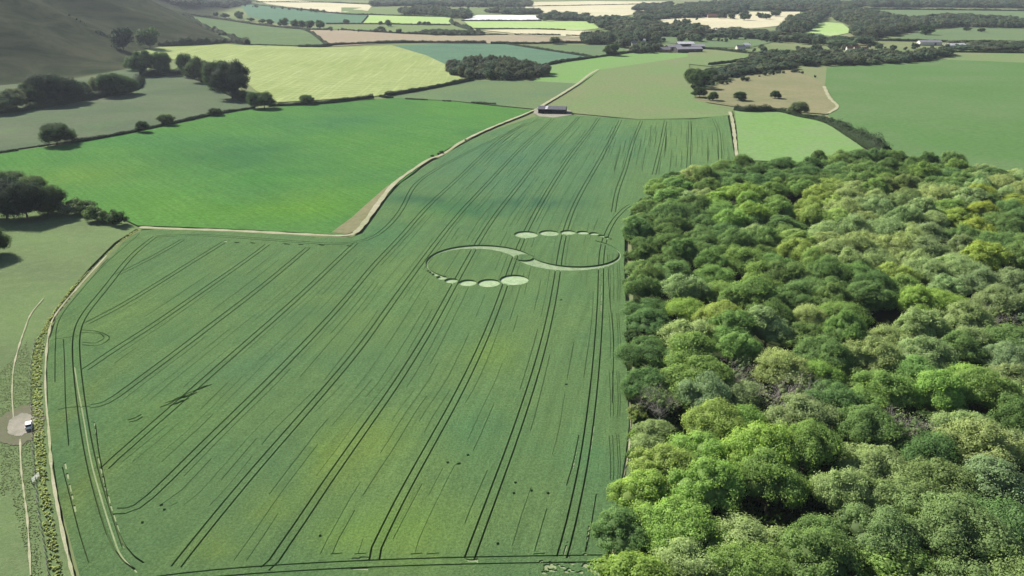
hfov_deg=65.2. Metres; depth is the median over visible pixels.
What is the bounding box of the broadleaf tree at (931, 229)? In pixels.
[906,220,949,243]
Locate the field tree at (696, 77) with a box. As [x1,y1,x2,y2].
[688,67,711,85]
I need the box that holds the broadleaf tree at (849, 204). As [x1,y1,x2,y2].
[821,196,861,215]
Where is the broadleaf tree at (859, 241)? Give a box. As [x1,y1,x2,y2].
[839,231,882,253]
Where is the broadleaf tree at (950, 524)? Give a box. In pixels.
[894,490,1023,563]
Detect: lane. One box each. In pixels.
[474,29,574,37]
[537,69,598,107]
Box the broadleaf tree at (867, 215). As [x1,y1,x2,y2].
[856,210,880,225]
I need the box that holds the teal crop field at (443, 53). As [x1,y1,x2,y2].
[393,44,585,63]
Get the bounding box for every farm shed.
[659,47,671,51]
[665,44,681,47]
[674,46,702,51]
[675,42,694,46]
[691,44,704,46]
[917,40,941,44]
[944,43,965,47]
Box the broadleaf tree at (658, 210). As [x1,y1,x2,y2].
[648,200,687,219]
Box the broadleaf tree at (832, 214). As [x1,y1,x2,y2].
[819,207,851,222]
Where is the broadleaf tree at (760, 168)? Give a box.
[743,161,777,175]
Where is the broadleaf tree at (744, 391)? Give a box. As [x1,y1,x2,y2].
[725,378,764,411]
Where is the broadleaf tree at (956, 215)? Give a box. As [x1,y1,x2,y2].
[942,206,984,228]
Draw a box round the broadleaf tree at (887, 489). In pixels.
[861,477,928,518]
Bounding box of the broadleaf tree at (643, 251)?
[629,241,656,259]
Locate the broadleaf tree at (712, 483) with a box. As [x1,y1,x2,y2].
[666,455,751,514]
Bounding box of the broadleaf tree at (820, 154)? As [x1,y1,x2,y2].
[809,150,827,159]
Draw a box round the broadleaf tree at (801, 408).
[764,389,845,428]
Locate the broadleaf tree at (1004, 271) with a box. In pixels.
[994,266,1021,284]
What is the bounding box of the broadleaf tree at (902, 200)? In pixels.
[890,193,919,207]
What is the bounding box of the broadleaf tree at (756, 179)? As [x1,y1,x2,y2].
[745,173,775,186]
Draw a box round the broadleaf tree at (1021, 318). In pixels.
[1013,312,1023,327]
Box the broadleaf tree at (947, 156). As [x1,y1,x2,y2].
[939,150,968,163]
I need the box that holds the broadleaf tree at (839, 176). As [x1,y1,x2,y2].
[828,173,847,178]
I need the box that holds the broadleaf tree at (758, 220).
[742,216,767,227]
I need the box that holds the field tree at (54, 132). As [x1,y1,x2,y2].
[38,122,78,144]
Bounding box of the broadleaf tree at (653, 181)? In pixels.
[643,177,663,186]
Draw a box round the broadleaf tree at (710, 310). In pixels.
[692,298,742,326]
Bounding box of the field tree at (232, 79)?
[208,58,250,97]
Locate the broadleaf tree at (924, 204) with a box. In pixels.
[904,196,937,213]
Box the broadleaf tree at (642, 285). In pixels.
[621,273,663,298]
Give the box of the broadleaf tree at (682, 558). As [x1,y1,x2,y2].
[650,535,731,575]
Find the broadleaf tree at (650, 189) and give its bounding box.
[643,182,666,195]
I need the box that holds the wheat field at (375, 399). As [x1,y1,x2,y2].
[47,115,734,575]
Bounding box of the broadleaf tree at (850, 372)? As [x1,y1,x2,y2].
[842,366,884,389]
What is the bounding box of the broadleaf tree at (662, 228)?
[647,222,687,238]
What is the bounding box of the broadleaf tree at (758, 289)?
[716,275,778,309]
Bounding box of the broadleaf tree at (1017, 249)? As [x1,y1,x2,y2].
[999,240,1023,269]
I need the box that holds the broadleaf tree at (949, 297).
[926,287,973,312]
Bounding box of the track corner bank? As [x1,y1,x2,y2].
[333,185,388,233]
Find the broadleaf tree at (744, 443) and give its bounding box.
[719,419,801,471]
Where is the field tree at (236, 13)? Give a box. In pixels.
[234,11,243,15]
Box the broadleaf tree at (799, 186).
[786,178,815,197]
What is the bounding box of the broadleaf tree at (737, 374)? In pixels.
[720,355,758,383]
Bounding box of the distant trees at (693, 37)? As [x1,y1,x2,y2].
[651,31,825,44]
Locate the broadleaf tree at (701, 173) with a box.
[692,164,715,181]
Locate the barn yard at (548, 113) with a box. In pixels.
[533,108,571,116]
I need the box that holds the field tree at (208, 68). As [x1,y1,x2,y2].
[200,60,229,87]
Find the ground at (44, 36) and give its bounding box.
[0,0,1023,575]
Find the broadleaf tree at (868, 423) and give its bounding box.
[832,402,909,445]
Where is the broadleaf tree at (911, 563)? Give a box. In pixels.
[852,545,946,575]
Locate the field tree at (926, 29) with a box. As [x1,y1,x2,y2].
[919,25,935,34]
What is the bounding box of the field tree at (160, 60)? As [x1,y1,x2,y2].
[149,50,172,74]
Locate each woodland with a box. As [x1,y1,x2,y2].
[163,0,251,7]
[368,0,533,6]
[397,6,416,14]
[407,4,472,18]
[417,28,485,35]
[484,6,542,13]
[536,10,589,20]
[579,26,662,47]
[582,14,710,36]
[628,40,664,52]
[630,1,674,9]
[633,0,749,20]
[699,26,879,44]
[702,58,797,80]
[734,0,866,10]
[747,46,954,65]
[775,6,835,32]
[830,7,1023,37]
[854,0,1023,7]
[946,40,1023,50]
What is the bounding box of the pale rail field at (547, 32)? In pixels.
[487,29,590,36]
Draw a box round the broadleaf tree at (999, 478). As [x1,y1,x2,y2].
[957,454,1023,509]
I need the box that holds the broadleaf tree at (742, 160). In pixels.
[731,154,755,167]
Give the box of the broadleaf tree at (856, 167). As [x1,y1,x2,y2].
[841,163,865,174]
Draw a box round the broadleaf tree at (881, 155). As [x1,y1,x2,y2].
[868,147,892,162]
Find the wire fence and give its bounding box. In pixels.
[29,338,48,575]
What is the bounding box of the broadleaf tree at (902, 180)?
[893,173,918,190]
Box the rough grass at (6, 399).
[0,342,42,574]
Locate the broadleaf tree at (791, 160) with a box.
[779,156,795,163]
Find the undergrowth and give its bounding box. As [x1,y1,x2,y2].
[634,370,1023,574]
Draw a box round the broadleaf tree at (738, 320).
[706,309,756,357]
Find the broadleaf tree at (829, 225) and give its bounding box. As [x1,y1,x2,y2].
[807,219,845,236]
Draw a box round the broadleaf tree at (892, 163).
[875,157,899,170]
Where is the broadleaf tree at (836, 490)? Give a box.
[808,465,885,515]
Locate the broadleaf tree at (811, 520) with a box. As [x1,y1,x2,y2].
[784,511,852,543]
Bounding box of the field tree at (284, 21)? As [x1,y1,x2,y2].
[279,17,288,25]
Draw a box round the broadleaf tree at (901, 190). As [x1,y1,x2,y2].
[895,187,916,192]
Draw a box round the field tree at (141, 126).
[134,120,149,130]
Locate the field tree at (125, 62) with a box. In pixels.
[122,56,130,67]
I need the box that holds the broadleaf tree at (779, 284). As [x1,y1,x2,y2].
[748,273,782,288]
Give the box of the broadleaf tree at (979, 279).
[958,265,999,294]
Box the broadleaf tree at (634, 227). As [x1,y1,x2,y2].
[619,215,654,248]
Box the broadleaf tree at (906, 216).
[885,205,926,224]
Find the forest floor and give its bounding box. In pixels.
[631,156,1023,555]
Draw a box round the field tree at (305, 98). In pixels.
[299,94,314,102]
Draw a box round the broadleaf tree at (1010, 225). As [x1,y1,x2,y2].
[994,217,1023,232]
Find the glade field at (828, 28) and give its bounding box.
[804,22,848,35]
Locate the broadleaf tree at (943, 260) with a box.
[932,252,987,265]
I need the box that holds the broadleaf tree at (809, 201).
[793,194,822,209]
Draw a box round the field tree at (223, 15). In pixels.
[219,13,229,17]
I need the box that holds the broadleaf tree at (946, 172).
[935,167,963,176]
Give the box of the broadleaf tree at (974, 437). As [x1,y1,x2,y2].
[931,412,1023,469]
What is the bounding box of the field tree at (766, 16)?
[762,13,772,18]
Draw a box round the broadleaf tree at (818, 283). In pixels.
[797,275,852,300]
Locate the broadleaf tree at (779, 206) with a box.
[761,197,796,219]
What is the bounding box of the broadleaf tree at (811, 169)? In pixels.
[790,163,828,175]
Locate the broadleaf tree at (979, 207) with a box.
[967,199,1000,216]
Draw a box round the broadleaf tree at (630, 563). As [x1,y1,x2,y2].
[587,550,678,575]
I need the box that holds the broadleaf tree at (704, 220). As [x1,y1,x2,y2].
[690,214,716,229]
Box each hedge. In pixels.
[0,143,50,152]
[71,106,254,142]
[157,36,250,45]
[183,12,238,39]
[186,12,327,29]
[250,3,444,16]
[250,44,321,46]
[256,1,368,4]
[270,94,373,106]
[298,39,485,46]
[300,27,327,42]
[326,22,449,24]
[340,28,418,33]
[379,94,393,97]
[384,76,474,95]
[405,98,495,104]
[449,18,472,29]
[461,19,541,20]
[476,28,565,29]
[481,33,579,35]
[490,40,613,44]
[506,43,591,56]
[537,3,639,5]
[542,59,565,64]
[565,51,646,61]
[672,46,754,53]
[708,57,748,64]
[733,104,856,141]
[832,118,892,150]
[864,7,1023,10]
[877,38,1019,42]
[955,50,1023,52]
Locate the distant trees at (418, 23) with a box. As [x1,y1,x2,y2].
[369,21,455,25]
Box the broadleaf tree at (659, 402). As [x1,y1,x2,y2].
[632,383,679,420]
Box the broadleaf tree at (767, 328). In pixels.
[747,304,794,352]
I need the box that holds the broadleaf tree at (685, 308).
[664,296,706,322]
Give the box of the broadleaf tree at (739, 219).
[711,207,751,229]
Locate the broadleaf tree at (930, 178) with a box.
[923,174,950,182]
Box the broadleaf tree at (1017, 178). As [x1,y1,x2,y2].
[992,174,1023,181]
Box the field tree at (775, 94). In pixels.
[769,90,780,97]
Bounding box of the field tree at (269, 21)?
[266,19,273,24]
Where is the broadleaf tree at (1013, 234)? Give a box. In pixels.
[998,232,1023,237]
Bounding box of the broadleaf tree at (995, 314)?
[971,303,1023,326]
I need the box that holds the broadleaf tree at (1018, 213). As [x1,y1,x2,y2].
[1002,206,1023,220]
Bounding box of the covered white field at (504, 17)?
[464,15,540,19]
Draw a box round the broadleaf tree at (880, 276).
[849,268,901,310]
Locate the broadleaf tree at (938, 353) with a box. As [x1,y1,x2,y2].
[895,333,961,370]
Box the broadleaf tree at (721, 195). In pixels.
[706,190,729,201]
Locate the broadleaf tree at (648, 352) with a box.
[613,335,670,368]
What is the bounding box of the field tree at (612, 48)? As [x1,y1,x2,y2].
[603,44,620,53]
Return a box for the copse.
[445,54,551,80]
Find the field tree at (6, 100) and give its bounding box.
[0,89,15,110]
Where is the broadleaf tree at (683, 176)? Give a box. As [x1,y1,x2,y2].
[669,174,695,183]
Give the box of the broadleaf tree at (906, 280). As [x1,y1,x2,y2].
[889,272,922,313]
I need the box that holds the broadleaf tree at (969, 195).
[950,186,991,208]
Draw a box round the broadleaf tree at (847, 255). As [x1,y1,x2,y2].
[832,246,873,268]
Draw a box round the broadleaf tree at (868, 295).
[847,280,900,319]
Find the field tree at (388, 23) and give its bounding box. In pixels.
[385,20,392,25]
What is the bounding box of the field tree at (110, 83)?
[93,72,126,94]
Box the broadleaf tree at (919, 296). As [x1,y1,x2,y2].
[897,283,947,312]
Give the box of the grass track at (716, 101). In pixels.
[695,98,745,106]
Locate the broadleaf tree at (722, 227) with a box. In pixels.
[708,221,739,236]
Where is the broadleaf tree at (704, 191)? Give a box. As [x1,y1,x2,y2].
[691,188,715,196]
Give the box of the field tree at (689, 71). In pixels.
[684,68,700,83]
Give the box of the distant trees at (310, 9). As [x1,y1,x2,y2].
[245,5,325,12]
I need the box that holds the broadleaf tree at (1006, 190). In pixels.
[996,185,1022,199]
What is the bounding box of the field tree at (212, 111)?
[205,108,222,114]
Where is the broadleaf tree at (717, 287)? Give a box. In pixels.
[699,280,738,305]
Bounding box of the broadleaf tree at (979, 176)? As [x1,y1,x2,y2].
[967,173,991,184]
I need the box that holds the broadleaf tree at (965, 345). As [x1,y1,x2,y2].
[940,328,988,363]
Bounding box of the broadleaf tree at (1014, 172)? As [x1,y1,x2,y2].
[1007,168,1023,175]
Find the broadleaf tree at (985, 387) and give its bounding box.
[953,365,1021,412]
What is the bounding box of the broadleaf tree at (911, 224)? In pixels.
[904,221,917,228]
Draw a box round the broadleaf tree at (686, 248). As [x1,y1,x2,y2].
[661,237,699,261]
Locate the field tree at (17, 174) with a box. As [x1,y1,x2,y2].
[1,169,26,179]
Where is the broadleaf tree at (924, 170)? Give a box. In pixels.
[906,160,943,179]
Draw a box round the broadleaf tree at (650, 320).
[624,307,672,335]
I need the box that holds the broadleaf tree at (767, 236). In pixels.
[747,224,783,247]
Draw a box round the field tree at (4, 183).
[0,174,27,218]
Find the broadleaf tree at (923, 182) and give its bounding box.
[916,181,938,189]
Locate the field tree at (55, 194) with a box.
[32,184,67,214]
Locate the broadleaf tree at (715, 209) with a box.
[704,201,739,217]
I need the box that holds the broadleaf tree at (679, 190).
[654,185,690,197]
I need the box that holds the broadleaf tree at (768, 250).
[749,244,779,255]
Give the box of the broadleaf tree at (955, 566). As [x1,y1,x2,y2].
[917,553,995,575]
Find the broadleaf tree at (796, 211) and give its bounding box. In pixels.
[793,206,820,226]
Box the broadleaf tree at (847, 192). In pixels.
[834,187,862,198]
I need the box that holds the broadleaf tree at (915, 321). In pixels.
[891,305,951,339]
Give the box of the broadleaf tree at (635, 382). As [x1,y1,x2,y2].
[619,365,673,404]
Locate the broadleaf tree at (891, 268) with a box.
[873,261,921,280]
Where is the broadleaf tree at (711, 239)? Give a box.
[692,233,728,248]
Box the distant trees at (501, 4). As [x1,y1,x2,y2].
[416,1,524,7]
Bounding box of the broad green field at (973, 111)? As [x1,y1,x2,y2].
[825,60,1023,172]
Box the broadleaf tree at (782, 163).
[766,157,795,170]
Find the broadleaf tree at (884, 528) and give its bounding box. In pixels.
[831,502,927,565]
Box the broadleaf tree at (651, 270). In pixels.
[631,262,665,282]
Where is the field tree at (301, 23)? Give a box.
[297,20,306,26]
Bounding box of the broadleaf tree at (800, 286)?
[773,279,817,303]
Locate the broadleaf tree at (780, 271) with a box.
[763,259,814,286]
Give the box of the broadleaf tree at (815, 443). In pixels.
[787,417,847,476]
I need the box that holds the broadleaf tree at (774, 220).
[766,214,809,230]
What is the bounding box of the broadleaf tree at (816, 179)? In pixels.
[784,174,822,186]
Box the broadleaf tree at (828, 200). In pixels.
[822,194,842,207]
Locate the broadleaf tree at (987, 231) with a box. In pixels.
[975,229,999,233]
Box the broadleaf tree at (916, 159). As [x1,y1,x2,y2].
[899,155,923,163]
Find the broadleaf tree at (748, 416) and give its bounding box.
[722,402,768,438]
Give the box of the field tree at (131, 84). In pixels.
[118,73,139,93]
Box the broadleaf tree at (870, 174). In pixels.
[856,169,877,179]
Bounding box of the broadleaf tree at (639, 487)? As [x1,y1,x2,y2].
[605,468,673,514]
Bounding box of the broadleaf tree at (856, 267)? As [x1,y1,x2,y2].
[841,260,872,283]
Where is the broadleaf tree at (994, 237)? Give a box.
[973,231,1021,247]
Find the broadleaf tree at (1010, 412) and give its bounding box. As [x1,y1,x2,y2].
[983,390,1023,433]
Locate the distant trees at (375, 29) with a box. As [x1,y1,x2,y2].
[327,26,476,34]
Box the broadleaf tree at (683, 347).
[663,331,719,367]
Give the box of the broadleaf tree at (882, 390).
[849,368,919,412]
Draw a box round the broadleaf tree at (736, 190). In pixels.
[725,181,764,201]
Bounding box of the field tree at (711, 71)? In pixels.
[704,68,718,75]
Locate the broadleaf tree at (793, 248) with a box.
[776,236,811,261]
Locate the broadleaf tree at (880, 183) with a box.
[861,177,889,193]
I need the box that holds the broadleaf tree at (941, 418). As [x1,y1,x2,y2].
[927,408,999,431]
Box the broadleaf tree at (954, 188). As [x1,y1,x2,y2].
[940,184,963,196]
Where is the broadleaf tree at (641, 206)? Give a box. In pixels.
[628,198,657,214]
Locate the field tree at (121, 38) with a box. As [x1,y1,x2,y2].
[108,27,134,50]
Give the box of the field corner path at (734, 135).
[728,112,737,157]
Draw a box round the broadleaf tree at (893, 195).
[887,188,921,199]
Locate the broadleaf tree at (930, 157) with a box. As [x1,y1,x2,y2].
[919,151,940,164]
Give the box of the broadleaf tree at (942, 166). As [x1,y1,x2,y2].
[931,162,949,172]
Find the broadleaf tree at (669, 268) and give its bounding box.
[653,259,694,281]
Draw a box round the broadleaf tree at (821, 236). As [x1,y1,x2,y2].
[813,230,842,245]
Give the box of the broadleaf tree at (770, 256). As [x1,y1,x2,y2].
[761,253,795,264]
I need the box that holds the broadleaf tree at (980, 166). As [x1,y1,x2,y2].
[972,163,998,172]
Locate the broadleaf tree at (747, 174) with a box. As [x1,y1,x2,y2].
[739,171,765,181]
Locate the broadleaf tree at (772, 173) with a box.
[763,167,792,180]
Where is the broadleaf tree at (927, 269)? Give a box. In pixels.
[902,256,951,287]
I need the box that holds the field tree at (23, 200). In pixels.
[0,181,50,218]
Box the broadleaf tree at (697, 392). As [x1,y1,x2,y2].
[674,369,731,411]
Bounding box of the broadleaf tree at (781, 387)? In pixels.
[754,369,821,408]
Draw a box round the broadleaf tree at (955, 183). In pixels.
[938,179,965,188]
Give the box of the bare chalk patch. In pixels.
[7,413,33,435]
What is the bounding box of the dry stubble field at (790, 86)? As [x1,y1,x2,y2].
[696,69,835,113]
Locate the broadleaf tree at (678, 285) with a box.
[659,272,713,299]
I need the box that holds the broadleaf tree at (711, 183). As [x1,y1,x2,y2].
[693,177,725,191]
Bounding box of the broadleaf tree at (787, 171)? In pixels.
[776,168,795,175]
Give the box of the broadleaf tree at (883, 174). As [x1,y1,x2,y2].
[875,171,897,181]
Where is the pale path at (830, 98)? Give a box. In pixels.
[823,86,838,112]
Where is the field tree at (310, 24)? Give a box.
[306,20,314,28]
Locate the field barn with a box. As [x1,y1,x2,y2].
[538,106,566,113]
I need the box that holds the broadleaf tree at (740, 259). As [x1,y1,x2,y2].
[721,246,768,281]
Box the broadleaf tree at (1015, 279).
[1000,268,1023,313]
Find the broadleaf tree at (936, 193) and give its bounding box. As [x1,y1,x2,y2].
[920,186,948,203]
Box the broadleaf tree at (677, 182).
[662,177,694,190]
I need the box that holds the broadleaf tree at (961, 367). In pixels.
[945,361,981,402]
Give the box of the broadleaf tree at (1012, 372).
[984,361,1023,387]
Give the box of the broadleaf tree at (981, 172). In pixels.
[968,170,989,177]
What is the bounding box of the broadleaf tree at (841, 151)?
[827,148,853,158]
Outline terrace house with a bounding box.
[707,14,724,17]
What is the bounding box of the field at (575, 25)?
[464,21,597,29]
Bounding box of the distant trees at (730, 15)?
[655,8,748,22]
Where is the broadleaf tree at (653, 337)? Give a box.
[632,335,667,347]
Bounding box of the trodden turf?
[0,405,44,444]
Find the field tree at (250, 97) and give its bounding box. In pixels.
[246,92,260,107]
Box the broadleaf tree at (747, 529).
[704,508,785,550]
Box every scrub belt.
[0,74,144,113]
[139,68,247,100]
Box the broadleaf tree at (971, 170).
[961,167,977,173]
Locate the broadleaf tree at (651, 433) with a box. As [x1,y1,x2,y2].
[627,419,675,453]
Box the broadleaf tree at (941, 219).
[920,209,950,227]
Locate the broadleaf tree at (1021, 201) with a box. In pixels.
[1003,197,1023,205]
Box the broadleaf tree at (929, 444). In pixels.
[889,428,962,467]
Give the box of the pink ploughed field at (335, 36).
[310,30,580,45]
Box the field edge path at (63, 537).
[44,255,106,575]
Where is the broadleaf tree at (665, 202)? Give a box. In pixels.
[653,200,676,206]
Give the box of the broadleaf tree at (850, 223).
[836,212,874,233]
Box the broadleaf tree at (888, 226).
[865,215,906,236]
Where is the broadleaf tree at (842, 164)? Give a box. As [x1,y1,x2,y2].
[830,161,849,168]
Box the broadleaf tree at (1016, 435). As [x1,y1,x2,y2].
[993,425,1023,475]
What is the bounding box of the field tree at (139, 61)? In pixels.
[125,48,152,72]
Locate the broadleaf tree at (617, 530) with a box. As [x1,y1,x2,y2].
[589,504,653,553]
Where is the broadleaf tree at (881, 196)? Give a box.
[863,193,891,201]
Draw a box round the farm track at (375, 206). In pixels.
[139,109,535,235]
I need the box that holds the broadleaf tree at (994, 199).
[984,192,1000,203]
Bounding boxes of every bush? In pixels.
[57,202,78,214]
[65,196,83,206]
[73,199,97,213]
[81,205,100,220]
[90,210,107,222]
[101,214,109,222]
[106,209,129,223]
[604,551,637,559]
[622,250,634,260]
[622,330,639,342]
[622,359,642,368]
[623,391,642,402]
[624,445,640,460]
[626,404,647,422]
[626,428,638,439]
[637,543,654,554]
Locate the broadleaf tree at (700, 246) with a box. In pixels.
[694,241,725,255]
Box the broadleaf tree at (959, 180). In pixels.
[935,177,968,183]
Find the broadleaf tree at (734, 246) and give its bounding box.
[719,243,743,268]
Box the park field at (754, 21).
[660,12,799,28]
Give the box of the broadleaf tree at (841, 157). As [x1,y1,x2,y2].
[826,152,858,166]
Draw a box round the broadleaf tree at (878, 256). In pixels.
[860,247,899,268]
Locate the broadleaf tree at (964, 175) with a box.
[951,169,975,179]
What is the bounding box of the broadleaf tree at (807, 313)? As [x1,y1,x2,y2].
[788,303,828,329]
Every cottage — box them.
[735,44,745,49]
[743,42,750,47]
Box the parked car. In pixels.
[25,420,32,429]
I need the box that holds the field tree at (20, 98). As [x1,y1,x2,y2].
[5,87,30,106]
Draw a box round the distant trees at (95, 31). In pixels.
[67,13,110,39]
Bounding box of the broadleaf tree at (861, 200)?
[852,196,870,205]
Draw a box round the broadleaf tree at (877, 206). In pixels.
[858,197,897,217]
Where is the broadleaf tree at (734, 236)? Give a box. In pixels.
[717,226,758,247]
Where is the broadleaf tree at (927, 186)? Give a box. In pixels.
[918,182,954,198]
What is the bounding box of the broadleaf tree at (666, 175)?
[656,170,680,178]
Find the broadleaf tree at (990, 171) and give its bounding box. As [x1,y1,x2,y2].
[979,167,1008,175]
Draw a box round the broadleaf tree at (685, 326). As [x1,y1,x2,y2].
[656,317,718,345]
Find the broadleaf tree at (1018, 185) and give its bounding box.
[1009,178,1023,195]
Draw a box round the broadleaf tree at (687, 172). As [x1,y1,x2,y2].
[679,164,702,182]
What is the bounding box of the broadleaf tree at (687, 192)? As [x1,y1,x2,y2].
[679,190,694,198]
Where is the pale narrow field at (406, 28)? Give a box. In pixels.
[311,24,463,33]
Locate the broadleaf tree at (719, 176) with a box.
[710,171,737,184]
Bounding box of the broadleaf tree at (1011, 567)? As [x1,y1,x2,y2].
[968,541,1023,575]
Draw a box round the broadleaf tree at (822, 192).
[801,182,835,201]
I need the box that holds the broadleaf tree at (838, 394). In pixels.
[803,378,871,430]
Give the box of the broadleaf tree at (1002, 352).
[979,340,1023,367]
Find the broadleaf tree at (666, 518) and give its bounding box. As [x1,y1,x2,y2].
[630,492,729,558]
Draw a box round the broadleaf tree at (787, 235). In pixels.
[777,228,819,261]
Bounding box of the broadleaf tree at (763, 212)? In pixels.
[733,200,773,221]
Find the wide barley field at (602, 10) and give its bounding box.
[525,1,660,16]
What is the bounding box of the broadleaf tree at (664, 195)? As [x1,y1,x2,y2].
[653,188,681,203]
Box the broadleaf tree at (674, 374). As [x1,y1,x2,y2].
[658,354,738,403]
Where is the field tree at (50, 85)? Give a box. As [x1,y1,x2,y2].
[23,73,69,100]
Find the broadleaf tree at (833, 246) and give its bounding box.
[811,238,845,256]
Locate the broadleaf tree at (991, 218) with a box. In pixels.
[982,211,1023,228]
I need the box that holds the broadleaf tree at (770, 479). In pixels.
[738,446,813,514]
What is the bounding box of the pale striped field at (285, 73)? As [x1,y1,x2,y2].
[137,44,461,101]
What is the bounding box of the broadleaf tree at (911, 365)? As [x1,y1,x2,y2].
[892,354,950,383]
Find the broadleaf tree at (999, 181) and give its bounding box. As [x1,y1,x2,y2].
[986,173,1017,189]
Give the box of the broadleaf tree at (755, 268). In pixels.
[742,260,773,284]
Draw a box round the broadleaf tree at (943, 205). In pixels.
[933,198,969,212]
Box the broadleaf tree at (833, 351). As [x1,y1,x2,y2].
[793,333,858,372]
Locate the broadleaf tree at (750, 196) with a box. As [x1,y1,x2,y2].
[734,190,763,207]
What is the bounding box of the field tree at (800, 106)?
[787,101,808,112]
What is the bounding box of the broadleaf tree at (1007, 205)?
[995,197,1022,211]
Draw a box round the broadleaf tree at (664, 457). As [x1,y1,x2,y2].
[627,441,697,487]
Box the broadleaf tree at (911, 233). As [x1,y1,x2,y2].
[892,225,927,244]
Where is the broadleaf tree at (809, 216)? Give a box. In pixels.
[794,203,825,226]
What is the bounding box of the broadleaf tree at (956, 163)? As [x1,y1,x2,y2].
[943,158,971,169]
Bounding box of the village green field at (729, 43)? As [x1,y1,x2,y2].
[659,35,777,47]
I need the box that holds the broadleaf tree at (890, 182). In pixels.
[884,176,898,195]
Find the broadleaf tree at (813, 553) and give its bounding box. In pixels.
[766,522,866,575]
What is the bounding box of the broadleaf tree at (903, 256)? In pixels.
[895,248,931,266]
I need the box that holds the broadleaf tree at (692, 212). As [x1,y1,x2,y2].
[680,202,709,231]
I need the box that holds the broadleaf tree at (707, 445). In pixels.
[666,428,732,464]
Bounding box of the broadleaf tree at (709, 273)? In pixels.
[693,263,737,284]
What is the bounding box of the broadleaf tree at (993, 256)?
[960,238,1014,272]
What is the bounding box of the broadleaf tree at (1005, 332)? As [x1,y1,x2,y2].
[984,322,1023,347]
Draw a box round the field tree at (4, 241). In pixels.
[0,226,12,249]
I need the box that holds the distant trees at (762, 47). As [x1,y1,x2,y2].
[753,42,1022,50]
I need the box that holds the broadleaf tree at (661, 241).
[653,232,684,252]
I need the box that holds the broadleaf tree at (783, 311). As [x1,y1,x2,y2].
[744,297,794,323]
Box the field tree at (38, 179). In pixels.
[18,173,47,186]
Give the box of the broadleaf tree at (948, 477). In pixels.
[891,455,987,500]
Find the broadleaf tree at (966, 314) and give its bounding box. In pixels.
[934,298,997,331]
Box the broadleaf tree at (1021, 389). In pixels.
[1011,379,1023,399]
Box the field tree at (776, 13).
[771,10,781,15]
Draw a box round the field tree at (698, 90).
[690,86,707,96]
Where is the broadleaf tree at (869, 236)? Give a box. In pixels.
[851,229,882,243]
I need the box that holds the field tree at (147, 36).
[134,26,159,47]
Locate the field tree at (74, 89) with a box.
[52,74,88,97]
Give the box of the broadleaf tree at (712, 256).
[693,245,729,270]
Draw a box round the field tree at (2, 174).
[0,171,8,179]
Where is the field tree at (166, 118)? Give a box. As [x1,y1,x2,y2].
[155,114,174,123]
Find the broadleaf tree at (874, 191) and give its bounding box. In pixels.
[862,188,884,196]
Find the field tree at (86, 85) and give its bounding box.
[76,80,91,93]
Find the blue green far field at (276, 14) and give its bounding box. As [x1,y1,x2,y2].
[241,4,366,23]
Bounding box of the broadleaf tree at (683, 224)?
[653,212,692,233]
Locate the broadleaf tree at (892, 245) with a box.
[875,234,916,256]
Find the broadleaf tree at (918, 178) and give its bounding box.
[912,175,925,188]
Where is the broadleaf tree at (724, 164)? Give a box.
[709,159,733,170]
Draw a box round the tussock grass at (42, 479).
[30,229,138,575]
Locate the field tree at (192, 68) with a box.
[182,56,205,80]
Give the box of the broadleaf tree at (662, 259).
[647,249,693,269]
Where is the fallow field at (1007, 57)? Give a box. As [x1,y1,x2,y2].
[909,52,1023,62]
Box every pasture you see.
[0,68,251,150]
[0,203,136,575]
[385,80,578,108]
[553,57,732,118]
[879,10,1023,17]
[900,28,1023,40]
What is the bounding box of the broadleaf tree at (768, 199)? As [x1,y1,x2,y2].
[762,194,796,213]
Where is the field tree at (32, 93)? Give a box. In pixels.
[13,81,47,103]
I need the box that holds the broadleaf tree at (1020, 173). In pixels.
[1012,170,1023,180]
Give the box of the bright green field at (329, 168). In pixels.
[0,98,532,234]
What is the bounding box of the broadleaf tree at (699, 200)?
[676,193,711,209]
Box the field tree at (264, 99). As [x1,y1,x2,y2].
[253,91,277,107]
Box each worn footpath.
[11,298,43,416]
[19,439,30,574]
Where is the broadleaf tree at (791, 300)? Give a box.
[775,291,821,310]
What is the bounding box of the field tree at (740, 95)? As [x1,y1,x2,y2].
[733,91,746,100]
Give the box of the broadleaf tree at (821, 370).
[803,357,848,389]
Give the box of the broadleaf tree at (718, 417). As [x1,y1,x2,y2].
[680,395,746,439]
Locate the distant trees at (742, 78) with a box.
[690,69,815,88]
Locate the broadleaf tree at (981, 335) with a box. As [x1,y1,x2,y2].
[937,324,993,347]
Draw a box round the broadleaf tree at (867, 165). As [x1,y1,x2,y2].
[858,159,878,171]
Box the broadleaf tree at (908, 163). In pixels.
[897,160,916,170]
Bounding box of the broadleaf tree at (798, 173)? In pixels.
[789,171,811,176]
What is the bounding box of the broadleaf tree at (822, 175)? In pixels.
[813,171,837,179]
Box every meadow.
[341,7,511,13]
[363,15,450,23]
[523,45,627,55]
[534,52,687,83]
[688,48,759,65]
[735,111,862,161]
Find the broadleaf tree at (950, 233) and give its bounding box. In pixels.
[943,224,984,239]
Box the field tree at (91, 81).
[87,76,97,91]
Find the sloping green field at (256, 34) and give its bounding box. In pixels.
[194,16,322,45]
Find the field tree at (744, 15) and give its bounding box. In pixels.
[739,13,751,18]
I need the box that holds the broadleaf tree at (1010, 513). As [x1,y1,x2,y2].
[967,491,1023,552]
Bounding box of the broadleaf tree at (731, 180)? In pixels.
[720,173,749,202]
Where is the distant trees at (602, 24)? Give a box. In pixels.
[542,15,612,29]
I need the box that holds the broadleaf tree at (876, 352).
[843,335,903,372]
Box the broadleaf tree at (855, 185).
[835,179,869,194]
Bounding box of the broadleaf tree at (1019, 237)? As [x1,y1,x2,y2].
[1013,234,1023,244]
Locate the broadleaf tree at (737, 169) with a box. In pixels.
[720,164,748,173]
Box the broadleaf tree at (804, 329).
[775,321,833,350]

